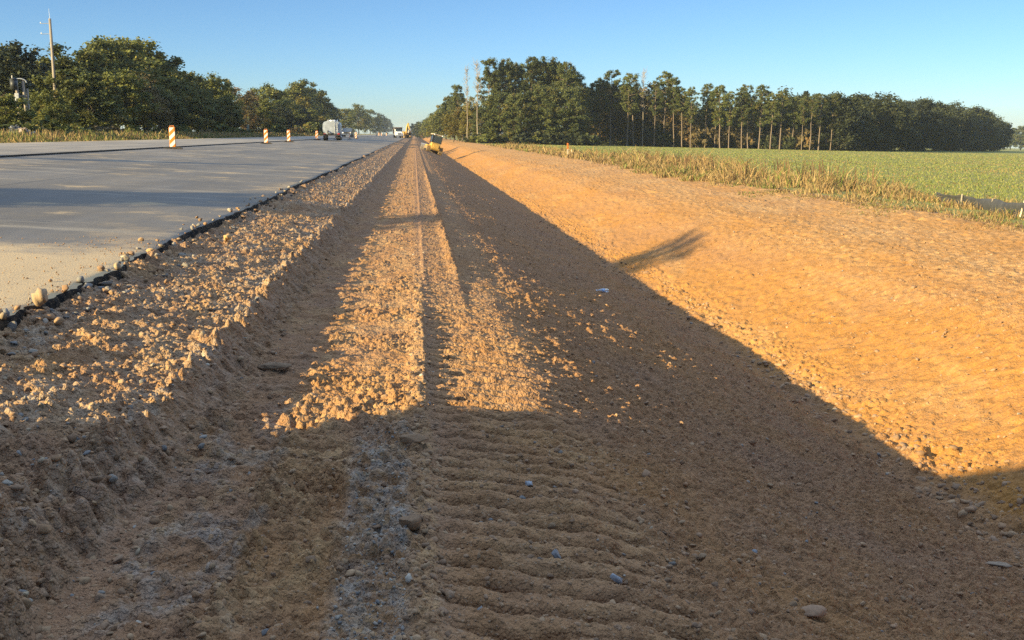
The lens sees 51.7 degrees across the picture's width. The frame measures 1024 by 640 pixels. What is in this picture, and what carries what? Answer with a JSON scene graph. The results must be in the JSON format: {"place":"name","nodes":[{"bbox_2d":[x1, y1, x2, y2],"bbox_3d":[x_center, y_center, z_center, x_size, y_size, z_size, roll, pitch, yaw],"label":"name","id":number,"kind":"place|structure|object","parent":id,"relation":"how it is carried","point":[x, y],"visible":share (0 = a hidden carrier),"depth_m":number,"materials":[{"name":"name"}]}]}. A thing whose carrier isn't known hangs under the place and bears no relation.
{"place":"outdoors","nodes":[
{"label":"outdoors","id":0,"kind":"place"},
{"bbox_2d":[0,128,323,142],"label":"verge grass","id":1,"kind":"structure","parent":0,"point":[25,137],"depth_m":85.11,"materials":[{"name":"green plant"}]},
{"bbox_2d":[0,134,393,157],"bbox_3d":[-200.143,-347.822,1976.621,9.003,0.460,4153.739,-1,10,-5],"label":"road","id":2,"kind":"structure","parent":0,"point":[27,149],"depth_m":56.67,"materials":[{"name":"concrete"}]},
{"bbox_2d":[0,134,411,330],"bbox_3d":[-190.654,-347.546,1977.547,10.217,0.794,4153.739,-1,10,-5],"label":"road","id":3,"kind":"structure","parent":0,"point":[125,197],"depth_m":19.19,"materials":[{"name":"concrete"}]},
{"bbox_2d":[323,120,343,139],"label":"tank truck","id":4,"kind":"object","parent":3,"relation":"on","point":[332,127],"visible":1,"depth_m":130.94,"materials":[{"name":"white metal"}]},
{"bbox_2d":[0,136,1023,639],"bbox_3d":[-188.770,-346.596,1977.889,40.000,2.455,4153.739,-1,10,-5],"label":"ground","id":5,"kind":"structure","parent":0,"point":[400,180],"depth_m":7.86,"materials":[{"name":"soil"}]},
{"bbox_2d":[0,180,320,357],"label":"rubble","id":6,"kind":"object","parent":5,"relation":"on","point":[5,314],"visible":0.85,"depth_m":9.49,"materials":[{"name":"stone"}]},
{"bbox_2d":[31,287,47,306],"bbox_3d":[-3.522,-0.174,7.886,0.107,0.147,0.144,-1,10,-5],"label":"rock","id":7,"kind":"object","parent":6,"relation":"on","point":[39,297],"visible":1,"depth_m":7.84,"materials":[{"name":"stone"}]},
{"bbox_2d":[399,514,421,530],"bbox_3d":[-0.452,0.912,4.758,0.106,0.079,0.082,7,12,34],"label":"clod","id":8,"kind":"object","parent":5,"relation":"on","point":[412,522],"visible":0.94,"depth_m":4.73,"materials":[{"name":"soil"}]},
{"bbox_2d":[420,133,443,154],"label":"bulldozer","id":9,"kind":"object","parent":5,"relation":"on","point":[434,145],"visible":0.91,"depth_m":130.89,"materials":[{"name":"yellow metal"}]},
{"bbox_2d":[439,110,461,141],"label":"tree","id":10,"kind":"object","parent":5,"relation":"on","point":[447,118],"visible":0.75,"depth_m":264.69,"materials":[{"name":"green plant"}]},
{"bbox_2d":[429,95,472,136],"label":"tree","id":11,"kind":"object","parent":5,"relation":"on","point":[444,108],"visible":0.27,"depth_m":317.30,"materials":[{"name":"green plant"}]},
{"bbox_2d":[447,84,468,140],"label":"pine tree","id":12,"kind":"object","parent":5,"relation":"on","point":[455,94],"visible":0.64,"depth_m":282.85,"materials":[{"name":"green plant"}]},
{"bbox_2d":[450,105,471,141],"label":"tree","id":13,"kind":"object","parent":5,"relation":"on","point":[456,115],"visible":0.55,"depth_m":262.74,"materials":[{"name":"green plant"}]},
{"bbox_2d":[801,604,826,617],"bbox_3d":[1.380,1.359,4.908,0.182,0.055,0.106,-1,10,-5],"label":"rock","id":14,"kind":"object","parent":5,"relation":"on","point":[815,611],"visible":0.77,"depth_m":4.89,"materials":[{"name":"stone"}]},
{"bbox_2d":[0,0,1023,147],"label":"sky","id":15,"kind":"structure","parent":0,"point":[399,60],"materials":[{"name":"blue"}]},
{"bbox_2d":[430,135,1023,224],"bbox_3d":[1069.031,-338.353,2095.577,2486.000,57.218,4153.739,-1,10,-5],"label":"field","id":16,"kind":"structure","parent":0,"point":[1017,151],"depth_m":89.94,"materials":[{"name":"green plant"}]},
{"bbox_2d":[457,96,482,137],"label":"tree","id":17,"kind":"object","parent":16,"relation":"on","point":[471,110],"visible":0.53,"depth_m":256.37,"materials":[{"name":"green plant"}]},
{"bbox_2d":[468,109,489,135],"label":"pine tree","id":18,"kind":"object","parent":16,"relation":"on","point":[474,127],"visible":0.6,"depth_m":242.59,"materials":[{"name":"green plant"}]},
{"bbox_2d":[475,57,501,119],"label":"pine tree","id":19,"kind":"object","parent":16,"relation":"on","point":[488,74],"visible":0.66,"depth_m":245.54,"materials":[{"name":"green plant"}]},
{"bbox_2d":[478,95,502,133],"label":"pine tree","id":20,"kind":"object","parent":16,"relation":"on","point":[489,114],"visible":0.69,"depth_m":241.37,"materials":[{"name":"green plant"}]},
{"bbox_2d":[478,91,516,135],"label":"pine tree","id":21,"kind":"object","parent":16,"relation":"on","point":[500,97],"visible":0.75,"depth_m":240.05,"materials":[{"name":"green plant"}]},
{"bbox_2d":[490,58,521,132],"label":"pine tree","id":22,"kind":"object","parent":16,"relation":"on","point":[506,69],"visible":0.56,"depth_m":248.62,"materials":[{"name":"green plant"}]},
{"bbox_2d":[496,93,534,136],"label":"pine tree","id":23,"kind":"object","parent":16,"relation":"on","point":[516,105],"visible":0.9,"depth_m":238.03,"materials":[{"name":"green plant"}]},
{"bbox_2d":[511,90,542,136],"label":"pine tree","id":24,"kind":"object","parent":16,"relation":"on","point":[525,125],"visible":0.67,"depth_m":238.81,"materials":[{"name":"green plant"}]},
{"bbox_2d":[517,56,546,117],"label":"pine tree","id":25,"kind":"object","parent":16,"relation":"on","point":[534,65],"visible":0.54,"depth_m":248.30,"materials":[{"name":"green plant"}]},
{"bbox_2d":[518,84,561,135],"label":"tree","id":26,"kind":"object","parent":16,"relation":"on","point":[535,94],"visible":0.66,"depth_m":238.83,"materials":[{"name":"green plant"}]},
{"bbox_2d":[536,56,564,113],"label":"pine tree","id":27,"kind":"object","parent":16,"relation":"on","point":[550,68],"visible":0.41,"depth_m":250.27,"materials":[{"name":"green plant"}]},
{"bbox_2d":[531,87,572,134],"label":"tree","id":28,"kind":"object","parent":16,"relation":"on","point":[548,112],"visible":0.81,"depth_m":238.78,"materials":[{"name":"green plant"}]},
{"bbox_2d":[550,61,580,124],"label":"pine tree","id":29,"kind":"object","parent":16,"relation":"on","point":[562,71],"visible":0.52,"depth_m":247.33,"materials":[{"name":"green plant"}]},
{"bbox_2d":[546,86,589,135],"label":"tree","id":30,"kind":"object","parent":16,"relation":"on","point":[570,98],"visible":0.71,"depth_m":239.66,"materials":[{"name":"green plant"}]},
{"bbox_2d":[563,100,592,134],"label":"pine tree","id":31,"kind":"object","parent":16,"relation":"on","point":[582,126],"visible":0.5,"depth_m":242.37,"materials":[{"name":"green plant"}]},
{"bbox_2d":[592,77,608,144],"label":"pine tree","id":32,"kind":"object","parent":16,"relation":"on","point":[597,100],"visible":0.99,"depth_m":256.92,"materials":[{"name":"green plant"}]},
{"bbox_2d":[597,69,622,145],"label":"pine tree","id":33,"kind":"object","parent":16,"relation":"on","point":[613,87],"visible":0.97,"depth_m":256.66,"materials":[{"name":"green plant"}]},
{"bbox_2d":[589,84,642,144],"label":"tree","id":34,"kind":"object","parent":16,"relation":"on","point":[605,123],"visible":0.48,"depth_m":262.87,"materials":[{"name":"green plant"}]},
{"bbox_2d":[619,75,643,145],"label":"pine tree","id":35,"kind":"object","parent":16,"relation":"on","point":[624,105],"visible":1,"depth_m":253.69,"materials":[{"name":"green plant"}]},
{"bbox_2d":[621,73,642,145],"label":"pine tree","id":36,"kind":"object","parent":16,"relation":"on","point":[636,86],"visible":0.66,"depth_m":256.33,"materials":[{"name":"green plant"}]},
{"bbox_2d":[608,87,661,145],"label":"tree","id":37,"kind":"object","parent":16,"relation":"on","point":[640,126],"visible":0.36,"depth_m":264.61,"materials":[{"name":"green plant"}]},
{"bbox_2d":[625,81,681,142],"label":"tree","id":38,"kind":"object","parent":16,"relation":"on","point":[648,103],"visible":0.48,"depth_m":261.21,"materials":[{"name":"green plant"}]},
{"bbox_2d":[646,80,662,146],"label":"pine tree","id":39,"kind":"object","parent":16,"relation":"on","point":[656,108],"visible":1,"depth_m":253.66,"materials":[{"name":"green plant"}]},
{"bbox_2d":[639,123,677,146],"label":"shrub","id":40,"kind":"object","parent":16,"relation":"on","point":[660,137],"visible":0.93,"depth_m":258.16,"materials":[{"name":"green plant"}]},
{"bbox_2d":[654,71,676,146],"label":"pine tree","id":41,"kind":"object","parent":16,"relation":"on","point":[665,74],"visible":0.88,"depth_m":255.89,"materials":[{"name":"green plant"}]},
{"bbox_2d":[664,79,684,146],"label":"pine tree","id":42,"kind":"object","parent":16,"relation":"on","point":[674,109],"visible":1,"depth_m":254.45,"materials":[{"name":"green plant"}]},
{"bbox_2d":[661,98,705,146],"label":"tree","id":43,"kind":"object","parent":16,"relation":"on","point":[695,126],"visible":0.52,"depth_m":260.12,"materials":[{"name":"green plant"}]},
{"bbox_2d":[683,86,700,147],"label":"pine tree","id":44,"kind":"object","parent":16,"relation":"on","point":[693,92],"visible":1,"depth_m":253.02,"materials":[{"name":"green plant"}]},
{"bbox_2d":[684,128,710,147],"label":"shrub","id":45,"kind":"object","parent":16,"relation":"on","point":[698,139],"visible":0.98,"depth_m":257.15,"materials":[{"name":"green plant"}]},
{"bbox_2d":[697,83,714,147],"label":"pine tree","id":46,"kind":"object","parent":16,"relation":"on","point":[706,92],"visible":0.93,"depth_m":255.73,"materials":[{"name":"green plant"}]},
{"bbox_2d":[702,127,727,147],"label":"shrub","id":47,"kind":"object","parent":16,"relation":"on","point":[712,132],"visible":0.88,"depth_m":257.75,"materials":[{"name":"green plant"}]},
{"bbox_2d":[707,84,730,147],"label":"pine tree","id":48,"kind":"object","parent":16,"relation":"on","point":[724,94],"visible":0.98,"depth_m":253.51,"materials":[{"name":"green plant"}]},
{"bbox_2d":[721,91,737,147],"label":"pine tree","id":49,"kind":"object","parent":16,"relation":"on","point":[730,96],"visible":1,"depth_m":252.63,"materials":[{"name":"green plant"}]},
{"bbox_2d":[720,125,756,147],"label":"shrub","id":50,"kind":"object","parent":16,"relation":"on","point":[733,137],"visible":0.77,"depth_m":260.78,"materials":[{"name":"green plant"}]},
{"bbox_2d":[732,87,752,147],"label":"pine tree","id":51,"kind":"object","parent":16,"relation":"on","point":[742,106],"visible":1,"depth_m":253.41,"materials":[{"name":"green plant"}]},
{"bbox_2d":[733,98,774,131],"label":"tree","id":52,"kind":"object","parent":16,"relation":"on","point":[751,126],"visible":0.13,"depth_m":273.58,"materials":[{"name":"green plant"}]},
{"bbox_2d":[485,141,1023,228],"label":"dry grass","id":53,"kind":"structure","parent":16,"relation":"on","point":[825,185],"depth_m":41.72,"materials":[{"name":"plant"}]},
{"bbox_2d":[748,84,774,148],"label":"pine tree","id":54,"kind":"object","parent":16,"relation":"on","point":[758,92],"visible":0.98,"depth_m":254.08,"materials":[{"name":"green plant"}]},
{"bbox_2d":[616,147,914,185],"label":"dry stalks","id":55,"kind":"object","parent":16,"relation":"on","point":[686,160],"visible":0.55,"depth_m":53.53,"materials":[{"name":"beige plant"}]},
{"bbox_2d":[763,93,782,148],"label":"pine tree","id":56,"kind":"object","parent":16,"relation":"on","point":[772,111],"visible":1,"depth_m":252.47,"materials":[{"name":"green plant"}]},
{"bbox_2d":[770,90,793,148],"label":"pine tree","id":57,"kind":"object","parent":16,"relation":"on","point":[787,101],"visible":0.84,"depth_m":253.97,"materials":[{"name":"green plant"}]},
{"bbox_2d":[785,97,802,148],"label":"pine tree","id":58,"kind":"object","parent":16,"relation":"on","point":[795,106],"visible":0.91,"depth_m":255.16,"materials":[{"name":"green plant"}]},
{"bbox_2d":[781,128,814,149],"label":"shrub","id":59,"kind":"object","parent":16,"relation":"on","point":[798,137],"visible":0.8,"depth_m":257.62,"materials":[{"name":"green plant"}]},
{"bbox_2d":[774,96,833,138],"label":"tree","id":60,"kind":"object","parent":16,"relation":"on","point":[784,123],"visible":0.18,"depth_m":265.95,"materials":[{"name":"green plant"}]},
{"bbox_2d":[809,93,831,149],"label":"pine tree","id":61,"kind":"object","parent":16,"relation":"on","point":[824,106],"visible":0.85,"depth_m":254.75,"materials":[{"name":"green plant"}]},
{"bbox_2d":[813,91,867,150],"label":"tree","id":62,"kind":"object","parent":16,"relation":"on","point":[848,116],"visible":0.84,"depth_m":257.32,"materials":[{"name":"green plant"}]},
{"bbox_2d":[835,94,882,150],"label":"tree","id":63,"kind":"object","parent":16,"relation":"on","point":[867,131],"visible":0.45,"depth_m":270.50,"materials":[{"name":"green plant"}]},
{"bbox_2d":[858,91,900,150],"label":"tree","id":64,"kind":"object","parent":16,"relation":"on","point":[883,111],"visible":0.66,"depth_m":282.82,"materials":[{"name":"green plant"}]},
{"bbox_2d":[871,91,920,150],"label":"tree","id":65,"kind":"object","parent":16,"relation":"on","point":[902,123],"visible":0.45,"depth_m":299.34,"materials":[{"name":"green plant"}]},
{"bbox_2d":[899,102,925,150],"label":"tree","id":66,"kind":"object","parent":16,"relation":"on","point":[917,127],"visible":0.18,"depth_m":314.20,"materials":[{"name":"green plant"}]},
{"bbox_2d":[901,97,943,150],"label":"tree","id":67,"kind":"object","parent":16,"relation":"on","point":[919,106],"visible":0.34,"depth_m":327.43,"materials":[{"name":"green plant"}]},
{"bbox_2d":[898,96,950,150],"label":"tree","id":68,"kind":"object","parent":16,"relation":"on","point":[936,138],"visible":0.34,"depth_m":339.84,"materials":[{"name":"green plant"}]},
{"bbox_2d":[931,100,967,150],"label":"tree","id":69,"kind":"object","parent":16,"relation":"on","point":[952,130],"visible":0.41,"depth_m":355.81,"materials":[{"name":"green plant"}]},
{"bbox_2d":[939,102,978,150],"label":"tree","id":70,"kind":"object","parent":16,"relation":"on","point":[966,120],"visible":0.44,"depth_m":371.89,"materials":[{"name":"green plant"}]},
{"bbox_2d":[942,100,983,150],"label":"tree","id":71,"kind":"object","parent":16,"relation":"on","point":[974,117],"visible":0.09,"depth_m":385.41,"materials":[{"name":"green plant"}]},
{"bbox_2d":[936,192,1023,217],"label":"silt fence","id":72,"kind":"object","parent":16,"relation":"on","point":[989,204],"visible":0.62,"depth_m":29.19,"materials":[{"name":"fabric"}]},
{"bbox_2d":[961,104,1002,150],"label":"tree","id":73,"kind":"object","parent":16,"relation":"on","point":[988,118],"visible":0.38,"depth_m":412.30,"materials":[{"name":"green plant"}]},
{"bbox_2d":[619,162,1023,231],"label":"trampled grass","id":74,"kind":"structure","parent":0,"point":[712,179],"depth_m":41.02,"materials":[{"name":"plant"}]},
{"bbox_3d":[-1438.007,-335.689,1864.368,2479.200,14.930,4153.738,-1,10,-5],"label":"verge","id":75,"kind":"structure","parent":0,"visible":0},
{"bbox_2d":[0,43,37,125],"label":"tree","id":76,"kind":"object","parent":75,"relation":"on","point":[9,69],"visible":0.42,"depth_m":103.42,"materials":[{"name":"green plant"}]},
{"bbox_2d":[0,92,37,125],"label":"tree","id":77,"kind":"object","parent":75,"relation":"on","point":[7,115],"visible":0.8,"depth_m":79.76,"materials":[{"name":"green plant"}]},
{"bbox_2d":[9,76,29,114],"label":"transformer stand","id":78,"kind":"object","parent":75,"relation":"on","point":[13,83],"visible":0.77,"depth_m":82.88,"materials":[{"name":"metal"}]},
{"bbox_2d":[0,39,52,120],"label":"tree","id":79,"kind":"object","parent":75,"relation":"on","point":[28,65],"visible":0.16,"depth_m":114.68,"materials":[{"name":"green plant"}]},
{"bbox_2d":[40,15,56,97],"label":"utility pole","id":80,"kind":"object","parent":75,"relation":"on","point":[52,55],"visible":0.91,"depth_m":101.41,"materials":[{"name":"wood"}]},
{"bbox_2d":[24,115,74,134],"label":"shrub","id":81,"kind":"object","parent":75,"relation":"on","point":[52,125],"visible":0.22,"depth_m":80.25,"materials":[{"name":"green plant"}]},
{"bbox_2d":[30,89,79,126],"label":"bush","id":82,"kind":"object","parent":75,"relation":"on","point":[54,106],"visible":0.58,"depth_m":92.22,"materials":[{"name":"green plant"}]},
{"bbox_2d":[26,42,104,118],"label":"tree","id":83,"kind":"object","parent":75,"relation":"on","point":[62,61],"visible":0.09,"depth_m":122.01,"materials":[{"name":"green plant"}]},
{"bbox_2d":[19,65,113,127],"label":"tree","id":84,"kind":"object","parent":75,"relation":"on","point":[62,78],"visible":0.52,"depth_m":103.14,"materials":[{"name":"green plant"}]},
{"bbox_2d":[50,48,128,127],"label":"tree","id":85,"kind":"object","parent":75,"relation":"on","point":[95,58],"visible":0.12,"depth_m":125.11,"materials":[{"name":"green plant"}]},
{"bbox_2d":[58,69,135,128],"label":"tree","id":86,"kind":"object","parent":75,"relation":"on","point":[109,105],"visible":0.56,"depth_m":104.09,"materials":[{"name":"green plant"}]},
{"bbox_2d":[74,37,149,123],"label":"tree","id":87,"kind":"object","parent":75,"relation":"on","point":[120,56],"visible":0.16,"depth_m":134.25,"materials":[{"name":"green plant"}]},
{"bbox_2d":[74,35,179,127],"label":"tree","id":88,"kind":"object","parent":75,"relation":"on","point":[131,49],"visible":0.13,"depth_m":141.90,"materials":[{"name":"green plant"}]},
{"bbox_2d":[95,67,164,129],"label":"tree","id":89,"kind":"object","parent":75,"relation":"on","point":[130,94],"visible":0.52,"depth_m":116.55,"materials":[{"name":"green plant"}]},
{"bbox_2d":[118,73,173,129],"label":"tree","id":90,"kind":"object","parent":75,"relation":"on","point":[160,113],"visible":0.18,"depth_m":121.95,"materials":[{"name":"green plant"}]},
{"bbox_2d":[119,36,188,128],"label":"tree","id":91,"kind":"object","parent":75,"relation":"on","point":[167,70],"visible":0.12,"depth_m":153.10,"materials":[{"name":"green plant"}]},
{"bbox_2d":[139,84,189,130],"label":"tree","id":92,"kind":"object","parent":75,"relation":"on","point":[178,110],"visible":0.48,"depth_m":132.38,"materials":[{"name":"green plant"}]},
{"bbox_2d":[145,55,212,127],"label":"tree","id":93,"kind":"object","parent":75,"relation":"on","point":[178,61],"visible":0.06,"depth_m":157.78,"materials":[{"name":"green plant"}]},
{"bbox_2d":[157,82,217,129],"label":"tree","id":94,"kind":"object","parent":75,"relation":"on","point":[188,100],"visible":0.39,"depth_m":149.74,"materials":[{"name":"green plant"}]},
{"bbox_2d":[176,88,229,130],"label":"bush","id":95,"kind":"object","parent":75,"relation":"on","point":[219,116],"visible":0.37,"depth_m":158.64,"materials":[{"name":"green plant"}]},
{"bbox_2d":[195,71,243,128],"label":"tree","id":96,"kind":"object","parent":75,"relation":"on","point":[218,87],"visible":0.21,"depth_m":186.46,"materials":[{"name":"green plant"}]},
{"bbox_2d":[205,96,248,128],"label":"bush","id":97,"kind":"object","parent":75,"relation":"on","point":[235,120],"visible":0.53,"depth_m":178.02,"materials":[{"name":"green plant"}]},
{"bbox_2d":[232,86,260,128],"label":"tree","id":98,"kind":"object","parent":75,"relation":"on","point":[248,98],"visible":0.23,"depth_m":213.60,"materials":[{"name":"green plant"}]},
{"bbox_2d":[240,106,268,129],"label":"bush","id":99,"kind":"object","parent":75,"relation":"on","point":[253,116],"visible":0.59,"depth_m":201.14,"materials":[{"name":"green plant"}]},
{"bbox_2d":[247,98,286,128],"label":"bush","id":100,"kind":"object","parent":75,"relation":"on","point":[264,108],"visible":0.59,"depth_m":223.21,"materials":[{"name":"green plant"}]},
{"bbox_2d":[246,82,293,129],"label":"tree","id":101,"kind":"object","parent":75,"relation":"on","point":[272,93],"visible":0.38,"depth_m":258.57,"materials":[{"name":"green plant"}]},
{"bbox_2d":[270,102,295,128],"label":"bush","id":102,"kind":"object","parent":75,"relation":"on","point":[281,111],"visible":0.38,"depth_m":253.61,"materials":[{"name":"green plant"}]},
{"bbox_2d":[273,81,320,122],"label":"tree","id":103,"kind":"object","parent":75,"relation":"on","point":[295,91],"visible":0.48,"depth_m":310.89,"materials":[{"name":"green plant"}]},
{"bbox_2d":[291,78,337,122],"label":"tree","id":104,"kind":"object","parent":75,"relation":"on","point":[319,100],"visible":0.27,"depth_m":345.77,"materials":[{"name":"green plant"}]},
{"bbox_2d":[338,108,359,129],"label":"tree","id":105,"kind":"object","parent":75,"relation":"on","point":[349,119],"visible":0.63,"depth_m":541.00,"materials":[{"name":"green plant"}]},
{"bbox_2d":[345,103,372,134],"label":"tree","id":106,"kind":"object","parent":75,"relation":"on","point":[364,117],"visible":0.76,"depth_m":677.05,"materials":[{"name":"green plant"}]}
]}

